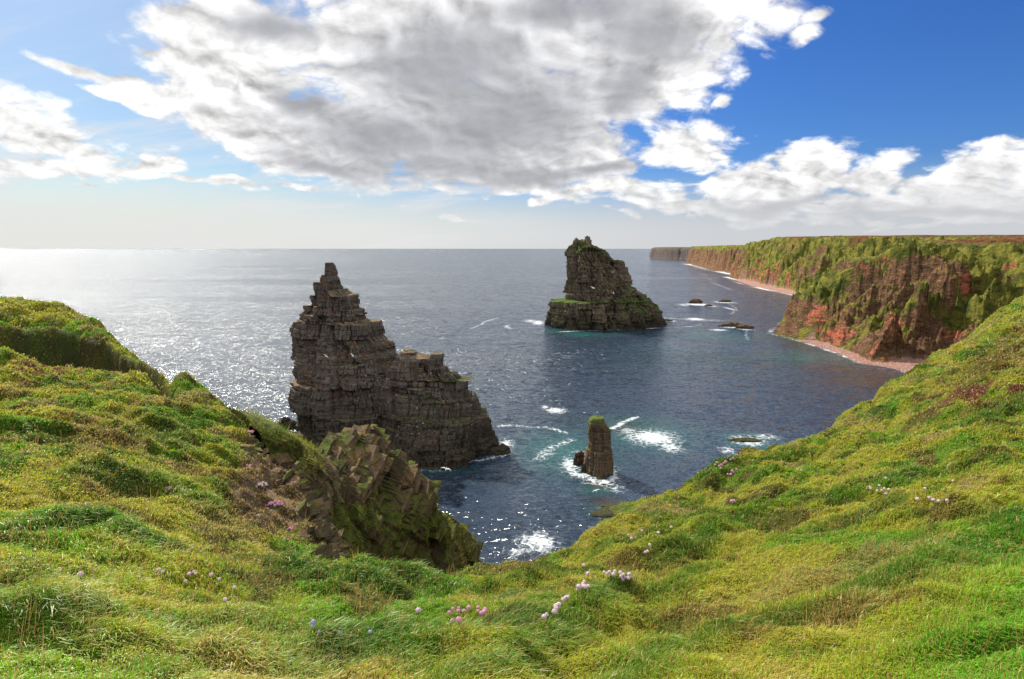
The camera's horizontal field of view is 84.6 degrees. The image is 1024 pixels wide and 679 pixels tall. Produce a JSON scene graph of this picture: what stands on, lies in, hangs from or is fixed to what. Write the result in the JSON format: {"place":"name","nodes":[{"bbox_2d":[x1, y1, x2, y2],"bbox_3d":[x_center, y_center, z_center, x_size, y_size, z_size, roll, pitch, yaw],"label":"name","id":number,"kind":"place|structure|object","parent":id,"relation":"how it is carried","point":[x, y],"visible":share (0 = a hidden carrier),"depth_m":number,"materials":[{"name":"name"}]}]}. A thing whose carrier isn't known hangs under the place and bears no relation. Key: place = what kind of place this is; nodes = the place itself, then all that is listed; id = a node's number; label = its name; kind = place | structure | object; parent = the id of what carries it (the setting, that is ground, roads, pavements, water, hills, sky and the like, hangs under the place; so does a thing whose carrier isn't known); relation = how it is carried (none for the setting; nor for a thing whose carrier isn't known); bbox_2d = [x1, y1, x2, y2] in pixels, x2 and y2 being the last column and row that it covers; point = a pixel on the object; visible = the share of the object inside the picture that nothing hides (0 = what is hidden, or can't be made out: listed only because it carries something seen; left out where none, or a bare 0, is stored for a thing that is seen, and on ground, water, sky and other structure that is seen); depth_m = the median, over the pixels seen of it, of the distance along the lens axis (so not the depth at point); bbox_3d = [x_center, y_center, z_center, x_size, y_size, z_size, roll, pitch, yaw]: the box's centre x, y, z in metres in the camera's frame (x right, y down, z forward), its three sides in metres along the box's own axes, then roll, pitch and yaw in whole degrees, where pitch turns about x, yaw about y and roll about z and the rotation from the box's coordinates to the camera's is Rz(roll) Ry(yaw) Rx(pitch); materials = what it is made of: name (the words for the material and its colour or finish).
{"place":"outdoors","nodes":[
{"label":"outdoors","id":0,"kind":"place"},
{"bbox_2d":[0,249,905,564],"bbox_3d":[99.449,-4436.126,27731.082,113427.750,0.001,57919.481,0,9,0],"label":"sea","id":1,"kind":"structure","parent":0,"point":[682,395],"depth_m":353.11,"materials":[{"name":"liquid"}]},
{"bbox_2d":[276,417,296,428],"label":"rock shelf","id":2,"kind":"object","parent":1,"relation":"in","point":[288,422],"visible":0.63,"depth_m":202.37,"materials":[{"name":"stone"}]},
{"bbox_2d":[227,407,482,574],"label":"crag","id":3,"kind":"structure","parent":1,"relation":"in","point":[366,463],"depth_m":42.06,"materials":[{"name":"brown stone"}]},
{"bbox_2d":[223,397,478,574],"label":"grass","id":4,"kind":"structure","parent":3,"relation":"on","point":[259,416],"depth_m":35.35,"materials":[{"name":"green plant"}]},
{"bbox_2d":[288,262,498,469],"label":"sea stack","id":5,"kind":"object","parent":1,"relation":"in","point":[336,326],"visible":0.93,"depth_m":176.58,"materials":[{"name":"stone"}]},
{"bbox_2d":[487,443,510,454],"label":"rock shelf","id":6,"kind":"object","parent":1,"relation":"in","point":[502,449],"visible":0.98,"depth_m":177.07,"materials":[{"name":"stone"}]},
{"bbox_2d":[573,451,584,465],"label":"boulder heap","id":7,"kind":"object","parent":1,"relation":"in","point":[578,460],"visible":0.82,"depth_m":167.80,"materials":[{"name":"brown stone"}]},
{"bbox_2d":[581,464,585,472],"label":"boulder","id":8,"kind":"object","parent":1,"relation":"in","point":[583,469],"visible":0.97,"depth_m":162.47,"materials":[{"name":"stone"}]},
{"bbox_2d":[583,416,613,476],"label":"sea stack","id":9,"kind":"object","parent":1,"relation":"in","point":[598,459],"visible":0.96,"depth_m":159.67,"materials":[{"name":"stone"}]},
{"bbox_2d":[596,476,606,479],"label":"rock ledge","id":10,"kind":"object","parent":1,"relation":"in","point":[601,478],"visible":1,"depth_m":158.03,"materials":[{"name":"brown stone"}]},
{"bbox_2d":[590,510,616,516],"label":"reef","id":11,"kind":"object","parent":1,"relation":"in","point":[602,513],"visible":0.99,"depth_m":136.61},
{"bbox_2d":[544,236,666,330],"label":"sea stack","id":12,"kind":"object","parent":1,"relation":"in","point":[582,305],"visible":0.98,"depth_m":453.18,"materials":[{"name":"stone"}]},
{"bbox_2d":[597,501,633,513],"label":"reef","id":13,"kind":"object","parent":1,"relation":"in","point":[618,507],"visible":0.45,"depth_m":140.29},
{"bbox_2d":[689,299,702,303],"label":"sea rock","id":14,"kind":"object","parent":1,"relation":"in","point":[696,301],"visible":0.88,"depth_m":658.92,"materials":[{"name":"brown stone"}]},
{"bbox_2d":[718,299,730,301],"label":"sea rock","id":15,"kind":"object","parent":1,"relation":"in","point":[725,300],"visible":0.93,"depth_m":676.43,"materials":[{"name":"brown stone"}]},
{"bbox_2d":[718,322,740,326],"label":"sea rock","id":16,"kind":"object","parent":1,"relation":"in","point":[732,324],"visible":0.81,"depth_m":464.22,"materials":[{"name":"brown stone"}]},
{"bbox_2d":[727,437,761,441],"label":"reef","id":17,"kind":"object","parent":1,"relation":"in","point":[745,439],"visible":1,"depth_m":188.96},
{"bbox_2d":[735,324,753,328],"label":"sea rock","id":18,"kind":"object","parent":1,"relation":"in","point":[743,326],"visible":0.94,"depth_m":453.06,"materials":[{"name":"brown stone"}]},
{"bbox_2d":[0,295,1023,678],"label":"ground","id":19,"kind":"structure","parent":0,"point":[70,357],"depth_m":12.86,"materials":[{"name":"green plant"}]},
{"bbox_2d":[256,481,267,488],"bbox_3d":[-6.591,3.810,14.797,0.354,0.132,0.271,0,9,0],"label":"thrift clump","id":20,"kind":"object","parent":19,"relation":"on","point":[261,485],"visible":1,"depth_m":14.72,"materials":[{"name":"white plant"}]},
{"bbox_2d":[267,500,284,509],"bbox_3d":[-5.889,4.087,13.907,0.530,0.211,0.397,0,9,0],"label":"thrift clump","id":21,"kind":"object","parent":19,"relation":"on","point":[273,506],"visible":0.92,"depth_m":13.83,"materials":[{"name":"pink plant"}]},
{"bbox_2d":[240,436,352,559],"bbox_3d":[-6.436,3.827,16.191,1.977,3.032,15.125,-6,11,-31],"label":"rock outcrop","id":22,"kind":"object","parent":19,"relation":"on","point":[316,500],"visible":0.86,"depth_m":14.76,"materials":[{"name":"brown stone"}]},
{"bbox_2d":[415,607,420,621],"bbox_3d":[-0.938,2.800,5.706,0.059,0.191,0.059,-5,14,6],"label":"thrift flower","id":23,"kind":"object","parent":19,"relation":"on","point":[418,609],"visible":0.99,"depth_m":5.68,"materials":[{"name":"white plant"}]},
{"bbox_2d":[456,616,461,631],"bbox_3d":[-0.445,2.373,4.649,0.052,0.169,0.052,7,-2,-41],"label":"thrift flower","id":24,"kind":"object","parent":19,"relation":"on","point":[458,619],"visible":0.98,"depth_m":4.64,"materials":[{"name":"pink plant"}]},
{"bbox_2d":[0,0,1023,248],"label":"sky","id":25,"kind":"structure","parent":0,"point":[125,124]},
{"bbox_2d":[649,235,1023,294],"bbox_3d":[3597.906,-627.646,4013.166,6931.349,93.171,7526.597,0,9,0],"label":"distant cliffs","id":26,"kind":"structure","parent":0,"point":[790,265],"depth_m":908.03,"materials":[{"name":"green plant"}]},
{"bbox_2d":[773,235,1023,370],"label":"cliffs","id":27,"kind":"structure","parent":0,"point":[901,303],"depth_m":341.55,"materials":[{"name":"brown stone"}]}
]}

